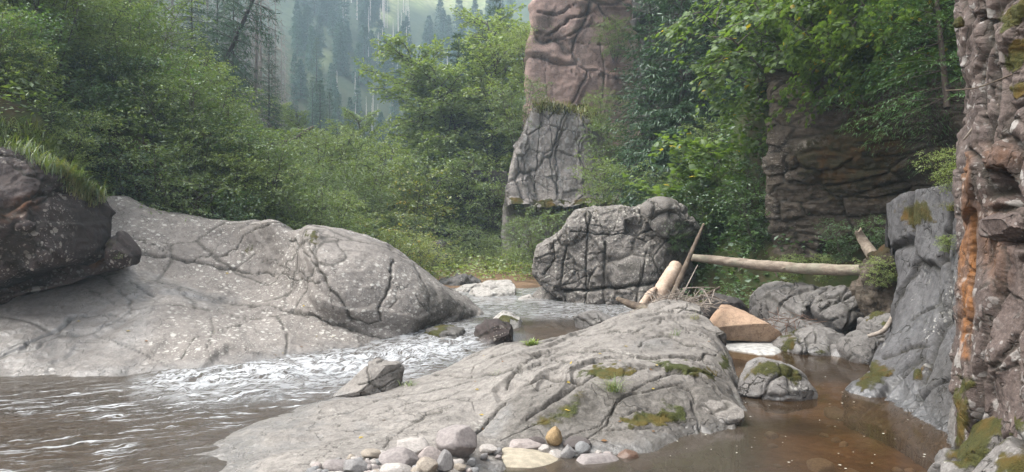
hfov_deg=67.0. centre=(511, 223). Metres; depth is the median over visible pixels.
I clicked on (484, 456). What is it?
pebble
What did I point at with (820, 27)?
maple tree
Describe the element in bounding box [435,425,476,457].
stone
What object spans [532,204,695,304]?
boulder
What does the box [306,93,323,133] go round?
spruce
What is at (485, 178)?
bush
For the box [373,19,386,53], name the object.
spruce
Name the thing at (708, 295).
stick
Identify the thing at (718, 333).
rounded rock
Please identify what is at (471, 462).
pebble
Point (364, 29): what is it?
spruce
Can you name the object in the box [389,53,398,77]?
spruce
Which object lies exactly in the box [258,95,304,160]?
broadleaf tree
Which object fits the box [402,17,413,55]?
spruce
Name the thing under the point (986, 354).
rock wall
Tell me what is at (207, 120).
bush
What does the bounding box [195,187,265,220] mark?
bush
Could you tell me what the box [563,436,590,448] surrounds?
pebble
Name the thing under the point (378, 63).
spruce
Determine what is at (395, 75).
spruce
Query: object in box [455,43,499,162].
spruce tree
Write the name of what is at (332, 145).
bush
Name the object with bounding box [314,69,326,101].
spruce
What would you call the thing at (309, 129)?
hanging branch
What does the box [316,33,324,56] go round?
spruce
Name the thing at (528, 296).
white stone
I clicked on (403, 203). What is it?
bush
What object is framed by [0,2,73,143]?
bush
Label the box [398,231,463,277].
bush
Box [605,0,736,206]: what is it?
spruce tree
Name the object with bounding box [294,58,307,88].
spruce
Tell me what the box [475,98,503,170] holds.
spruce tree
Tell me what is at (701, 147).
maple bush
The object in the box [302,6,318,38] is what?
spruce
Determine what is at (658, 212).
angular rock
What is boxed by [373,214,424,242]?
bush
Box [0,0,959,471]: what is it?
ground
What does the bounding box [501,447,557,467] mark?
stone
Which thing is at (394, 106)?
spruce
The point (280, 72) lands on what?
dead spruce
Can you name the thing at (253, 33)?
dead spruce
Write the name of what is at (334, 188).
bush
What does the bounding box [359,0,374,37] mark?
spruce
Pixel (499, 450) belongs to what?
pebble
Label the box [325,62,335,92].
spruce
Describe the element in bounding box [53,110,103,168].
bush
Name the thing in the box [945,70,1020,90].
wall vine
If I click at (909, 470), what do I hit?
bed stone
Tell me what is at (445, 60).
spruce
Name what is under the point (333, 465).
pebble
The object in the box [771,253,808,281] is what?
bush
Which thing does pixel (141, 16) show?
bush
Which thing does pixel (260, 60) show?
dead spruce
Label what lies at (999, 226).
wall block
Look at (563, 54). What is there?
reddish cliff
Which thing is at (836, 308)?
grey rock
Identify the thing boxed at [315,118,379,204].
broadleaf tree
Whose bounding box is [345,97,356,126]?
spruce
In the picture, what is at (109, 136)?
bush
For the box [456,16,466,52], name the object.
spruce
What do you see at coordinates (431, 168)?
bush
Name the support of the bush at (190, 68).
on the ground at (800, 442)
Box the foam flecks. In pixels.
[705,402,925,468]
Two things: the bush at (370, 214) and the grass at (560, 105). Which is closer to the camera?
the bush at (370, 214)
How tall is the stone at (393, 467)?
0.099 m
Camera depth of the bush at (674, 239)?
14.53 m
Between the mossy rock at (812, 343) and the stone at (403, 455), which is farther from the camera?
the mossy rock at (812, 343)
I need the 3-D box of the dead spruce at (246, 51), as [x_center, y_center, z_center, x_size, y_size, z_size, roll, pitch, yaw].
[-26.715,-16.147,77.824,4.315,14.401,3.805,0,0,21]
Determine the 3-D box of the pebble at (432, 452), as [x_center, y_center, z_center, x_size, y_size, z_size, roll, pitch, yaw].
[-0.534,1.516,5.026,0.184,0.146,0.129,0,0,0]
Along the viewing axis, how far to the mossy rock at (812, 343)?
10.19 m
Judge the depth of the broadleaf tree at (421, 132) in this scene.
37.67 m
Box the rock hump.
[0,196,483,376]
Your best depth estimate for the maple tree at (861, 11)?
12.74 m
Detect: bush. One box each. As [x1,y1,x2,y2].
[0,0,49,22]
[0,0,103,35]
[0,0,122,67]
[0,2,48,81]
[0,2,76,77]
[0,3,65,84]
[0,35,69,97]
[2,122,109,178]
[27,0,116,36]
[29,95,113,170]
[44,0,149,74]
[47,0,149,66]
[52,61,143,151]
[52,99,159,187]
[53,83,132,160]
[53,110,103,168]
[58,42,151,110]
[62,0,162,46]
[64,23,164,97]
[64,29,186,111]
[69,0,205,96]
[73,0,215,83]
[75,0,175,46]
[80,39,167,109]
[82,135,190,206]
[95,137,205,212]
[98,42,214,140]
[105,0,170,36]
[106,69,196,142]
[106,74,228,175]
[115,60,265,171]
[120,43,199,105]
[123,160,245,220]
[127,90,214,162]
[146,59,247,122]
[147,18,213,73]
[147,112,257,197]
[156,55,212,94]
[158,94,270,182]
[164,114,270,200]
[166,44,238,115]
[174,145,281,219]
[193,145,304,220]
[195,95,265,154]
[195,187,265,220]
[196,115,323,219]
[240,124,291,167]
[241,140,325,218]
[252,182,349,229]
[258,134,294,172]
[259,185,338,228]
[275,160,324,202]
[281,185,374,232]
[283,120,376,190]
[289,125,396,187]
[292,136,427,230]
[292,162,327,192]
[296,172,328,194]
[302,164,371,227]
[315,176,364,216]
[316,149,415,227]
[317,187,365,219]
[330,129,434,223]
[342,209,386,236]
[347,185,403,234]
[353,212,442,263]
[360,166,460,243]
[366,164,502,247]
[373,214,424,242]
[375,230,427,255]
[388,232,446,267]
[389,147,505,252]
[390,213,447,252]
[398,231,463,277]
[428,245,465,272]
[436,220,488,267]
[443,170,527,253]
[466,233,506,268]
[482,74,553,144]
[491,245,525,270]
[493,16,545,75]
[493,205,572,274]
[496,216,544,260]
[567,149,650,207]
[578,84,627,124]
[578,113,645,191]
[589,15,634,60]
[622,145,733,248]
[633,166,685,201]
[647,129,748,234]
[661,222,697,252]
[665,176,740,254]
[672,112,734,166]
[675,281,753,300]
[693,147,765,229]
[710,179,770,251]
[720,293,748,306]
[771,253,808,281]
[807,251,846,281]
[814,217,870,263]
[850,213,885,249]
[851,255,897,286]
[911,146,956,195]
[934,234,955,251]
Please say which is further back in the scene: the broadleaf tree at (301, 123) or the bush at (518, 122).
the broadleaf tree at (301, 123)
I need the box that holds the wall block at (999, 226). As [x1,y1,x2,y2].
[978,207,1023,242]
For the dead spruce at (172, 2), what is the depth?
54.92 m
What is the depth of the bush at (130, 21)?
16.01 m
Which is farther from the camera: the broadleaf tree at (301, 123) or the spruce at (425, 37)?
the spruce at (425, 37)
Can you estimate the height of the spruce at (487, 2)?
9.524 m
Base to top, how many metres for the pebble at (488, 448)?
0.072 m
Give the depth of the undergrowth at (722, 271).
14.71 m
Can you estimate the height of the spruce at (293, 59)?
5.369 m
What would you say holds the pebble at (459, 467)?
on the bedrock island
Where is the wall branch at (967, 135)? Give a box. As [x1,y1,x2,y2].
[963,103,998,139]
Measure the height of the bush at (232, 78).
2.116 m
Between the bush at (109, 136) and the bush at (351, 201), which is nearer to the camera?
the bush at (109, 136)
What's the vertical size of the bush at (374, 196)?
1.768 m
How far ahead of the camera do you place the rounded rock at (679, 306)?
9.94 m
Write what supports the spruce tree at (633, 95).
on the ground at (800, 442)
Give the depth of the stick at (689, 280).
10.86 m
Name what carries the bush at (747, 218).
on the ground at (800, 442)
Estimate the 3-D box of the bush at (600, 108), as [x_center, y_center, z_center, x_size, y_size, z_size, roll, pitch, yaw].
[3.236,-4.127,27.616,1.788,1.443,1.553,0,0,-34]
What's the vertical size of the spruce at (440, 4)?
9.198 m
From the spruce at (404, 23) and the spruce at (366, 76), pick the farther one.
the spruce at (404, 23)
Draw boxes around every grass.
[0,115,124,205]
[43,155,106,207]
[529,95,605,133]
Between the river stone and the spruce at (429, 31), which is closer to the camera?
the river stone
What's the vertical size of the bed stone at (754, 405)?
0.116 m
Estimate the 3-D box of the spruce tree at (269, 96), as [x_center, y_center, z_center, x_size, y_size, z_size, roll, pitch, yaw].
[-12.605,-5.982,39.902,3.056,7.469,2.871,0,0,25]
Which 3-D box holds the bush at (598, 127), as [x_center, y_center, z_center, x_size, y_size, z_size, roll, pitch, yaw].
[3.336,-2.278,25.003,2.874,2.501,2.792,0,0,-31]
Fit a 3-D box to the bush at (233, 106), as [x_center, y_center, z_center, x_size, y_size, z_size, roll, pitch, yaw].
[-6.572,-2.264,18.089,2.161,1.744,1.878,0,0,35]
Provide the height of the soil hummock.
1.184 m
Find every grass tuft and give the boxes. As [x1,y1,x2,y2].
[398,381,417,386]
[522,337,542,345]
[592,376,635,391]
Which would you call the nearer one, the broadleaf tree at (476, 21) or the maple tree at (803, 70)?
the maple tree at (803, 70)
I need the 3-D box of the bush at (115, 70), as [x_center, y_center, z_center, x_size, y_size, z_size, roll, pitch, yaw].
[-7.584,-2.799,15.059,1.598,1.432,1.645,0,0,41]
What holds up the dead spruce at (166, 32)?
on the ground at (800, 442)
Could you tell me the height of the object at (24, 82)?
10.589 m
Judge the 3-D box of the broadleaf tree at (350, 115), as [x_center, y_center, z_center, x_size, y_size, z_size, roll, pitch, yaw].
[-7.567,-2.518,39.941,3.957,6.914,3.423,0,0,43]
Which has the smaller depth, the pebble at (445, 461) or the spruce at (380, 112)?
the pebble at (445, 461)
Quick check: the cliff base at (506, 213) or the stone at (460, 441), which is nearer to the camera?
the stone at (460, 441)
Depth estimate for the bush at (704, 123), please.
18.46 m
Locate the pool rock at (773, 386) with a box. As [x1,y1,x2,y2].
[737,357,817,413]
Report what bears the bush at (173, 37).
on the ground at (800, 442)
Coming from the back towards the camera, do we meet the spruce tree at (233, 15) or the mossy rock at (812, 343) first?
the spruce tree at (233, 15)
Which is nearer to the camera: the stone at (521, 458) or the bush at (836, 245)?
the stone at (521, 458)
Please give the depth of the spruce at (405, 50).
127.38 m
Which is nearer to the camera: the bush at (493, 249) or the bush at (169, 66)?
the bush at (169, 66)
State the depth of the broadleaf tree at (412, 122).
34.95 m
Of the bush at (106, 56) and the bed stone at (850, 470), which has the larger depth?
the bush at (106, 56)
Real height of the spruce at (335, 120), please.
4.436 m
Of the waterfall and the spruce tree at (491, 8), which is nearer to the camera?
the waterfall
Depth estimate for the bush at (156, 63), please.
15.20 m
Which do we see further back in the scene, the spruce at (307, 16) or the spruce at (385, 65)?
the spruce at (307, 16)
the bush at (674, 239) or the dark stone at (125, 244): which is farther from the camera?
the bush at (674, 239)
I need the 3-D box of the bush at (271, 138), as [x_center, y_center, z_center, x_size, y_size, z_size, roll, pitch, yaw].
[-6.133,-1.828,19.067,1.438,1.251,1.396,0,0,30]
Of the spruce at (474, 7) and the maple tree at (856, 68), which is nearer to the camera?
the maple tree at (856, 68)
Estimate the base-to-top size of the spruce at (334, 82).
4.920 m
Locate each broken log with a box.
[639,287,657,304]
[646,261,681,304]
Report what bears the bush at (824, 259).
on the ground at (800, 442)
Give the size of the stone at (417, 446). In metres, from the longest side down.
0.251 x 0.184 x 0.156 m
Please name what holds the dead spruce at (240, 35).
on the ground at (800, 442)
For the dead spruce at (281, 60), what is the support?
on the ground at (800, 442)
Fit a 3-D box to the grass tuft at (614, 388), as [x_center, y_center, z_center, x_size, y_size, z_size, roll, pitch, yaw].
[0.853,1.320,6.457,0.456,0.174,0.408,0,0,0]
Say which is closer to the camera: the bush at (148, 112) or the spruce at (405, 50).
the bush at (148, 112)
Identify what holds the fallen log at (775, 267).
on the soil hummock
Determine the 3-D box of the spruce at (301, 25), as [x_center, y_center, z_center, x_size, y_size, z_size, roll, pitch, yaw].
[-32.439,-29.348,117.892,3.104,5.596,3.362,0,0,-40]
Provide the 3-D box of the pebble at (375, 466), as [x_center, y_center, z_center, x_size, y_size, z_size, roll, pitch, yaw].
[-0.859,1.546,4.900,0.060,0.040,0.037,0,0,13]
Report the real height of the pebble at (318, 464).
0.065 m
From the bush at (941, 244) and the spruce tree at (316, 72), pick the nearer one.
the bush at (941, 244)
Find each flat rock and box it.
[439,273,481,285]
[453,283,476,291]
[469,280,515,295]
[726,340,782,361]
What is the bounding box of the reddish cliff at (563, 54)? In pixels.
[522,0,640,173]
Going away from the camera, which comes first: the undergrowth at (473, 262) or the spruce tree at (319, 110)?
the undergrowth at (473, 262)
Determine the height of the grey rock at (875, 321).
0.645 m
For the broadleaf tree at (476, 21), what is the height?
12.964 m
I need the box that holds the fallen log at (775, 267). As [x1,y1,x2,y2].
[691,254,860,276]
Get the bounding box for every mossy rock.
[770,325,844,364]
[927,400,1023,471]
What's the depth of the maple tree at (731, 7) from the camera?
17.35 m
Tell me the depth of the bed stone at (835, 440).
7.23 m
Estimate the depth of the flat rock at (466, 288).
17.53 m
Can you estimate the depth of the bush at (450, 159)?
29.77 m
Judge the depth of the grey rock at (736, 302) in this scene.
12.08 m
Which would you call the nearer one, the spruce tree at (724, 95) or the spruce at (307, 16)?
the spruce tree at (724, 95)
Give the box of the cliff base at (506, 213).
[501,188,571,257]
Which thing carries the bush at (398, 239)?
on the ground at (800, 442)
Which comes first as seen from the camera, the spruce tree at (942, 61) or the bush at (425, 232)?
the spruce tree at (942, 61)
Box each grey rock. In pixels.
[696,293,748,318]
[749,281,827,318]
[764,315,824,332]
[810,285,864,334]
[836,330,880,369]
[856,311,889,342]
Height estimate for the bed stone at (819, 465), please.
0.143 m
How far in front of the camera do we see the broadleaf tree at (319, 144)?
43.02 m
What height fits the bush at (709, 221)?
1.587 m
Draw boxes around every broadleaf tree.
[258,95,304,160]
[281,106,315,166]
[302,130,334,166]
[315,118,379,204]
[334,106,391,215]
[348,31,505,199]
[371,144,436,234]
[381,56,522,207]
[393,89,453,192]
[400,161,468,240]
[425,129,508,180]
[429,14,530,170]
[438,24,526,170]
[448,2,526,161]
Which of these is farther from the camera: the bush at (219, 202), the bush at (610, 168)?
the bush at (610, 168)
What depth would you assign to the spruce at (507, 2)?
174.82 m
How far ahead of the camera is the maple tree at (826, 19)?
14.02 m
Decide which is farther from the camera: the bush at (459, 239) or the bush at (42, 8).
the bush at (459, 239)
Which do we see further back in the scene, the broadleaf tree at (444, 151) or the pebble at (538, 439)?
the broadleaf tree at (444, 151)
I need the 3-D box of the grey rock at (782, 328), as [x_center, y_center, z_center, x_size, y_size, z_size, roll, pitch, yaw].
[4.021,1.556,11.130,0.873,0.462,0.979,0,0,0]
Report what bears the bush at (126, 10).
on the ground at (800, 442)
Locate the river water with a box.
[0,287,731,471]
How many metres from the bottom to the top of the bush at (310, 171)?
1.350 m
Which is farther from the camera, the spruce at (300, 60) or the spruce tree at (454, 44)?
the spruce at (300, 60)
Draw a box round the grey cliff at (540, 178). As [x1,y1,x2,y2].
[506,102,626,213]
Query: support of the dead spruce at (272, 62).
on the ground at (800, 442)
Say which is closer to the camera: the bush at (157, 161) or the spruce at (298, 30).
the bush at (157, 161)
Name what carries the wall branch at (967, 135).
attached to the rock wall
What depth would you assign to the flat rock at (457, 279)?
19.00 m
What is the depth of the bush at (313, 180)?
21.55 m
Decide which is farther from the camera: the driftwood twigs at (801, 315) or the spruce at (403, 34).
the spruce at (403, 34)
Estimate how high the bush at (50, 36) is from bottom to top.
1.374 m
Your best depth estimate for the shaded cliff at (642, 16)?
25.26 m
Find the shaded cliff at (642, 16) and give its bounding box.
[630,0,801,200]
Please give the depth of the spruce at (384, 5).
153.96 m
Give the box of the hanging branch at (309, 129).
[277,126,313,144]
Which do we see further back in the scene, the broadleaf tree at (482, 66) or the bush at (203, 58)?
the broadleaf tree at (482, 66)
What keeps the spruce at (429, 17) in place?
on the ground at (800, 442)
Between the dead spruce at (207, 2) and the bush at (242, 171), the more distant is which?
the dead spruce at (207, 2)
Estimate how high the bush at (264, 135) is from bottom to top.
2.196 m
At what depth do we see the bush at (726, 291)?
13.03 m
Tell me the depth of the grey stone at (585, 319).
11.38 m
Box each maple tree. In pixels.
[644,0,877,120]
[679,24,881,154]
[705,0,821,46]
[738,0,959,81]
[759,0,896,139]
[772,0,874,27]
[775,0,954,68]
[803,0,959,111]
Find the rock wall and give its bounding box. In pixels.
[948,0,1023,448]
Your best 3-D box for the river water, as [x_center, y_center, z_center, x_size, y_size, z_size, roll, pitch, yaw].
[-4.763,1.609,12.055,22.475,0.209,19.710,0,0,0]
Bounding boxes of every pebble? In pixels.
[306,466,319,471]
[311,462,321,467]
[322,459,344,471]
[343,459,366,471]
[361,448,380,458]
[366,464,371,470]
[372,465,379,469]
[410,467,421,471]
[416,456,437,471]
[418,446,440,460]
[436,449,453,471]
[453,463,465,470]
[454,459,464,463]
[466,458,476,466]
[479,444,496,453]
[480,453,487,459]
[493,447,501,454]
[529,436,544,443]
[538,444,549,452]
[545,426,561,445]
[548,449,561,457]
[560,444,575,457]
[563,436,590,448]
[575,441,590,454]
[617,449,638,458]
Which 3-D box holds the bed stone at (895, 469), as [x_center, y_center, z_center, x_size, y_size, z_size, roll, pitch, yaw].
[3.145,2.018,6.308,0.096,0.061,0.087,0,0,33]
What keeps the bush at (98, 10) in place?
on the ground at (800, 442)
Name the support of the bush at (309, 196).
on the ground at (800, 442)
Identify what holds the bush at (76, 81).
on the ground at (800, 442)
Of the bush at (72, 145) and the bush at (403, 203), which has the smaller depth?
the bush at (72, 145)
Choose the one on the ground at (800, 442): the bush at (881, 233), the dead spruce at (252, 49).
the dead spruce at (252, 49)
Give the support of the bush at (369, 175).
on the ground at (800, 442)
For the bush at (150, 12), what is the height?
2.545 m
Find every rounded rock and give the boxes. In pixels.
[647,299,703,315]
[689,322,726,345]
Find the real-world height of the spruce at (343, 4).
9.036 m
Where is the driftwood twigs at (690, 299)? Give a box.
[633,284,727,315]
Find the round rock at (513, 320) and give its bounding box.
[493,310,522,328]
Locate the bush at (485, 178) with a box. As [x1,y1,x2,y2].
[408,170,508,252]
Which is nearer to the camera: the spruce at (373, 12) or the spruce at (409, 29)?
the spruce at (409, 29)
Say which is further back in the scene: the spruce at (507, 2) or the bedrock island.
the spruce at (507, 2)
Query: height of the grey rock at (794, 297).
0.736 m
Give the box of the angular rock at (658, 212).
[640,196,702,239]
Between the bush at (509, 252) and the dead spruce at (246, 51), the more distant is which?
the dead spruce at (246, 51)
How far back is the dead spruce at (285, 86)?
87.99 m
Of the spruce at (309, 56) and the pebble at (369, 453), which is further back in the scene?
the spruce at (309, 56)
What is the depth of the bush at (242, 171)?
14.40 m
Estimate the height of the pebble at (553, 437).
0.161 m
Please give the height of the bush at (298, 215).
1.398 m
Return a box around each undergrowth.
[0,0,441,274]
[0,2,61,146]
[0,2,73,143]
[425,241,533,280]
[620,5,954,302]
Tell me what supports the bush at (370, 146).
on the ground at (800, 442)
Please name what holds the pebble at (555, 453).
on the bedrock island
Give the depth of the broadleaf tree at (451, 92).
33.12 m
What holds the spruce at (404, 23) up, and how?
on the ground at (800, 442)
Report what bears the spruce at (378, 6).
on the ground at (800, 442)
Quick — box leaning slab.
[841,183,957,469]
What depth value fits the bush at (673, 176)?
20.46 m
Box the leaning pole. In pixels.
[669,223,704,299]
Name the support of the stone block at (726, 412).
on the bedrock island
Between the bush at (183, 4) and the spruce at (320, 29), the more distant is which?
the spruce at (320, 29)
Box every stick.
[681,265,697,296]
[694,286,720,301]
[694,294,722,300]
[868,315,891,337]
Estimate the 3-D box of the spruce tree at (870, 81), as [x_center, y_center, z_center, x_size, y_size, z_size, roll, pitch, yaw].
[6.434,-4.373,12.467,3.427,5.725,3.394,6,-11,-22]
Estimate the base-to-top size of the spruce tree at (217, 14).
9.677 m
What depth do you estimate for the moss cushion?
5.72 m
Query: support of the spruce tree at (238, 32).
on the ground at (800, 442)
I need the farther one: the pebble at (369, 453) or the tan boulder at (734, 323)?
the tan boulder at (734, 323)
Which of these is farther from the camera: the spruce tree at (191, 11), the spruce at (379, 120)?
the spruce at (379, 120)
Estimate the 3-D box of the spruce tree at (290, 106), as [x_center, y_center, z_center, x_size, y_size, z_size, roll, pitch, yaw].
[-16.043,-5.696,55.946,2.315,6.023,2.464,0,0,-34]
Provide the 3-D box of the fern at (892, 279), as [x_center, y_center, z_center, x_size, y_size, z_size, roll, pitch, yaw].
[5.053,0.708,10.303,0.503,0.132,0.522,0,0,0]
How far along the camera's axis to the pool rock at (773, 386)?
7.50 m
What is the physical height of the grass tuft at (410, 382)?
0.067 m
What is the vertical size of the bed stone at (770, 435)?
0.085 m
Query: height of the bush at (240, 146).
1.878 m
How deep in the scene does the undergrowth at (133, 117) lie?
14.28 m
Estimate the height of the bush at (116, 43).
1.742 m
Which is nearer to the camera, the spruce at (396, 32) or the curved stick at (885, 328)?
the curved stick at (885, 328)
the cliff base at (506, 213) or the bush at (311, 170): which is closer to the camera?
the bush at (311, 170)
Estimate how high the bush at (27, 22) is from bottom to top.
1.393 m
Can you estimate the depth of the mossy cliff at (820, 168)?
12.77 m
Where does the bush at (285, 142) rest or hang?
on the ground at (800, 442)
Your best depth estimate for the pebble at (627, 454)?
5.62 m
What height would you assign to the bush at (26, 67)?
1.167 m
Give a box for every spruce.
[140,0,193,49]
[156,0,199,58]
[198,1,219,78]
[225,0,254,93]
[228,0,290,133]
[235,1,251,108]
[239,1,264,119]
[239,3,258,101]
[240,0,290,126]
[242,0,266,102]
[258,0,279,121]
[258,1,293,130]
[258,15,286,126]
[273,18,296,140]
[277,33,295,124]
[286,82,298,112]
[287,53,301,89]
[288,0,304,34]
[290,13,306,48]
[291,17,305,56]
[293,62,309,99]
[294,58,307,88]
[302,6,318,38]
[304,37,318,68]
[305,26,321,74]
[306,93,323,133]
[314,15,327,47]
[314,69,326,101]
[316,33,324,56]
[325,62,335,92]
[330,78,339,109]
[331,91,343,123]
[331,111,338,135]
[335,0,351,35]
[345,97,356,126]
[353,81,362,112]
[354,0,371,18]
[356,22,372,58]
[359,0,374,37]
[364,56,374,84]
[365,0,379,19]
[365,31,376,61]
[369,0,376,27]
[373,0,381,21]
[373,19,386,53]
[374,0,389,11]
[374,115,385,147]
[375,41,391,75]
[375,111,386,136]
[376,36,390,71]
[376,54,390,95]
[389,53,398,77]
[389,69,402,100]
[389,94,398,119]
[390,31,402,67]
[399,25,409,58]
[400,21,411,52]
[401,43,411,79]
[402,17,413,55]
[419,29,429,52]
[421,15,436,38]
[427,22,433,43]
[429,32,444,66]
[433,0,448,38]
[437,10,448,39]
[441,40,451,66]
[443,14,454,52]
[451,0,467,37]
[452,43,461,74]
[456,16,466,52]
[467,0,478,35]
[483,0,494,33]
[504,0,516,9]
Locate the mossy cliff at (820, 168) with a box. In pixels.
[756,67,965,262]
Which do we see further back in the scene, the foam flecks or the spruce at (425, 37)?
the spruce at (425, 37)
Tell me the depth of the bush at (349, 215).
21.18 m
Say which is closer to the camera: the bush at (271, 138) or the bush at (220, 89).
the bush at (220, 89)
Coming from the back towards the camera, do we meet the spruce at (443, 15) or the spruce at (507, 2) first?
the spruce at (507, 2)
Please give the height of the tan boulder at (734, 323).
0.478 m
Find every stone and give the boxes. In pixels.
[104,231,141,268]
[333,358,404,396]
[378,447,418,466]
[380,463,411,471]
[397,437,429,455]
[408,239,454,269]
[424,325,464,338]
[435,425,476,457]
[473,318,512,344]
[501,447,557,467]
[509,439,541,449]
[518,294,534,299]
[533,286,555,298]
[573,310,611,328]
[576,453,618,464]
[747,403,761,407]
[764,431,778,438]
[767,443,777,447]
[806,458,834,471]
[819,432,828,437]
[824,406,843,420]
[831,437,840,442]
[839,441,847,446]
[844,468,858,471]
[891,467,903,471]
[904,468,914,471]
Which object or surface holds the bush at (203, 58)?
on the ground at (800, 442)
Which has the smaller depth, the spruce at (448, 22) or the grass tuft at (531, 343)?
the grass tuft at (531, 343)
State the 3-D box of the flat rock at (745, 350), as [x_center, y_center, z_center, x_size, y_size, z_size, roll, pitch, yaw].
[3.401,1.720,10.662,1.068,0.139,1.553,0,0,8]
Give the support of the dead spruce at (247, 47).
on the ground at (800, 442)
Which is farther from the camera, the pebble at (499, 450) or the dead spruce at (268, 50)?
the dead spruce at (268, 50)
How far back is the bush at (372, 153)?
29.49 m
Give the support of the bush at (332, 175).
on the ground at (800, 442)
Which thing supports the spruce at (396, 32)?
on the ground at (800, 442)
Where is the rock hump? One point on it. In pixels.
(177, 296)
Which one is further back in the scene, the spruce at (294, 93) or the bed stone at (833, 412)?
the spruce at (294, 93)
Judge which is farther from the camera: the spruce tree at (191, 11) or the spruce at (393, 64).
the spruce at (393, 64)
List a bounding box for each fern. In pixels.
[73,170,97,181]
[880,272,896,281]
[936,201,953,210]
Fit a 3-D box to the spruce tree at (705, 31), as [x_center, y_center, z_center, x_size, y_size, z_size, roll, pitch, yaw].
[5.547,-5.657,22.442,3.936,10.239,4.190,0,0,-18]
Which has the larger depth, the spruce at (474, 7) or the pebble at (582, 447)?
the spruce at (474, 7)
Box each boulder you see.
[0,147,115,288]
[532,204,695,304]
[709,304,781,341]
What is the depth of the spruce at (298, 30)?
115.03 m
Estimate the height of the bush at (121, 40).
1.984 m
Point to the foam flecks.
(838, 453)
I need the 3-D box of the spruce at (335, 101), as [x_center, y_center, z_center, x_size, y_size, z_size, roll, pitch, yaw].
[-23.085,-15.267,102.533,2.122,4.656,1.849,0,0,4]
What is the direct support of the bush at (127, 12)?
on the ground at (800, 442)
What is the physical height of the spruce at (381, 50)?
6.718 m
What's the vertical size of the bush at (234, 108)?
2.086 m
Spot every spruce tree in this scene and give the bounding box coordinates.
[171,0,227,104]
[175,0,293,106]
[197,0,245,98]
[209,0,266,136]
[251,37,291,158]
[288,104,297,157]
[301,77,319,155]
[303,38,328,116]
[308,80,333,163]
[322,88,342,156]
[398,106,411,211]
[427,32,480,179]
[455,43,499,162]
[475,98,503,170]
[480,0,524,161]
[591,0,678,206]
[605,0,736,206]
[633,0,748,195]
[689,1,767,159]
[804,0,965,115]
[834,0,965,177]
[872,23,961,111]
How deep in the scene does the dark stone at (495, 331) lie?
10.75 m
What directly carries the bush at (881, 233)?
on the soil hummock
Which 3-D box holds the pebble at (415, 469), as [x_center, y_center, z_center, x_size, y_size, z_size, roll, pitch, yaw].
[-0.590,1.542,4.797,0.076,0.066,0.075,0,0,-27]
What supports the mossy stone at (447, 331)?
in the river water
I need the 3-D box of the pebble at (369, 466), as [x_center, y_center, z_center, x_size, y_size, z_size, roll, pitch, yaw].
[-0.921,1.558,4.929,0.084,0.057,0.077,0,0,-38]
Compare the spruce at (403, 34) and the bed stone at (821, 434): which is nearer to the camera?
the bed stone at (821, 434)
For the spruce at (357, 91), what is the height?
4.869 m
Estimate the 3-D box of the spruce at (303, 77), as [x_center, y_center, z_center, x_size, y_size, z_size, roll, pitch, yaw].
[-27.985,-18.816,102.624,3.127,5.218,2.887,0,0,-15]
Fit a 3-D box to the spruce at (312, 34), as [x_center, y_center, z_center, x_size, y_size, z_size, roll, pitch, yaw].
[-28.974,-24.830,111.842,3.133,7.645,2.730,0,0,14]
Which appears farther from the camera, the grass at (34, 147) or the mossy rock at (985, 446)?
the grass at (34, 147)
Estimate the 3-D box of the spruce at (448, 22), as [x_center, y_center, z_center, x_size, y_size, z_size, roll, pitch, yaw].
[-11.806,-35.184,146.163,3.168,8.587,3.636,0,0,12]
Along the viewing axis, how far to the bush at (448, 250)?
22.47 m
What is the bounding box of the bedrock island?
[194,308,748,471]
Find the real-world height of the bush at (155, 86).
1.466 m
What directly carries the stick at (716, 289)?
on the driftwood twigs at (690, 299)
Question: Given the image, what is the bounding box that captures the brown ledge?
[0,258,119,304]
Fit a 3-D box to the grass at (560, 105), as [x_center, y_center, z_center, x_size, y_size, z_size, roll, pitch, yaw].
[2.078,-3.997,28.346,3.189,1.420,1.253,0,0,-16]
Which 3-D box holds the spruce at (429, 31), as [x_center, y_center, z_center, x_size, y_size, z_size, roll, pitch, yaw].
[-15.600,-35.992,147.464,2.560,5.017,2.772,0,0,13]
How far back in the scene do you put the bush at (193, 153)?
14.19 m
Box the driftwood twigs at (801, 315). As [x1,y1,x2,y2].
[761,307,826,334]
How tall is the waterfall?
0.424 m
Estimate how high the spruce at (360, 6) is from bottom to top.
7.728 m
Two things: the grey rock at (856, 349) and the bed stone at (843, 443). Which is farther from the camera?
the grey rock at (856, 349)
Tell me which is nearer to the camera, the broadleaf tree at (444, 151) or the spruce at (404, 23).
the broadleaf tree at (444, 151)
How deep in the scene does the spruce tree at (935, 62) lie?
12.28 m
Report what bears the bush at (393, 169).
on the ground at (800, 442)
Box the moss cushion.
[952,16,964,27]
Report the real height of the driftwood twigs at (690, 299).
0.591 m
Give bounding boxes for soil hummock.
[848,244,897,316]
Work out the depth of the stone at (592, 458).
5.52 m
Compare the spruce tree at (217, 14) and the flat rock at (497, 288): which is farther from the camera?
the spruce tree at (217, 14)
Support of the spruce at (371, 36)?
on the ground at (800, 442)
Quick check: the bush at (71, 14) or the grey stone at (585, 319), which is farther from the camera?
the bush at (71, 14)
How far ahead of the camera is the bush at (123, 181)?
13.35 m
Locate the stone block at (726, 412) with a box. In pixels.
[702,400,743,424]
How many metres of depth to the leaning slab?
7.83 m

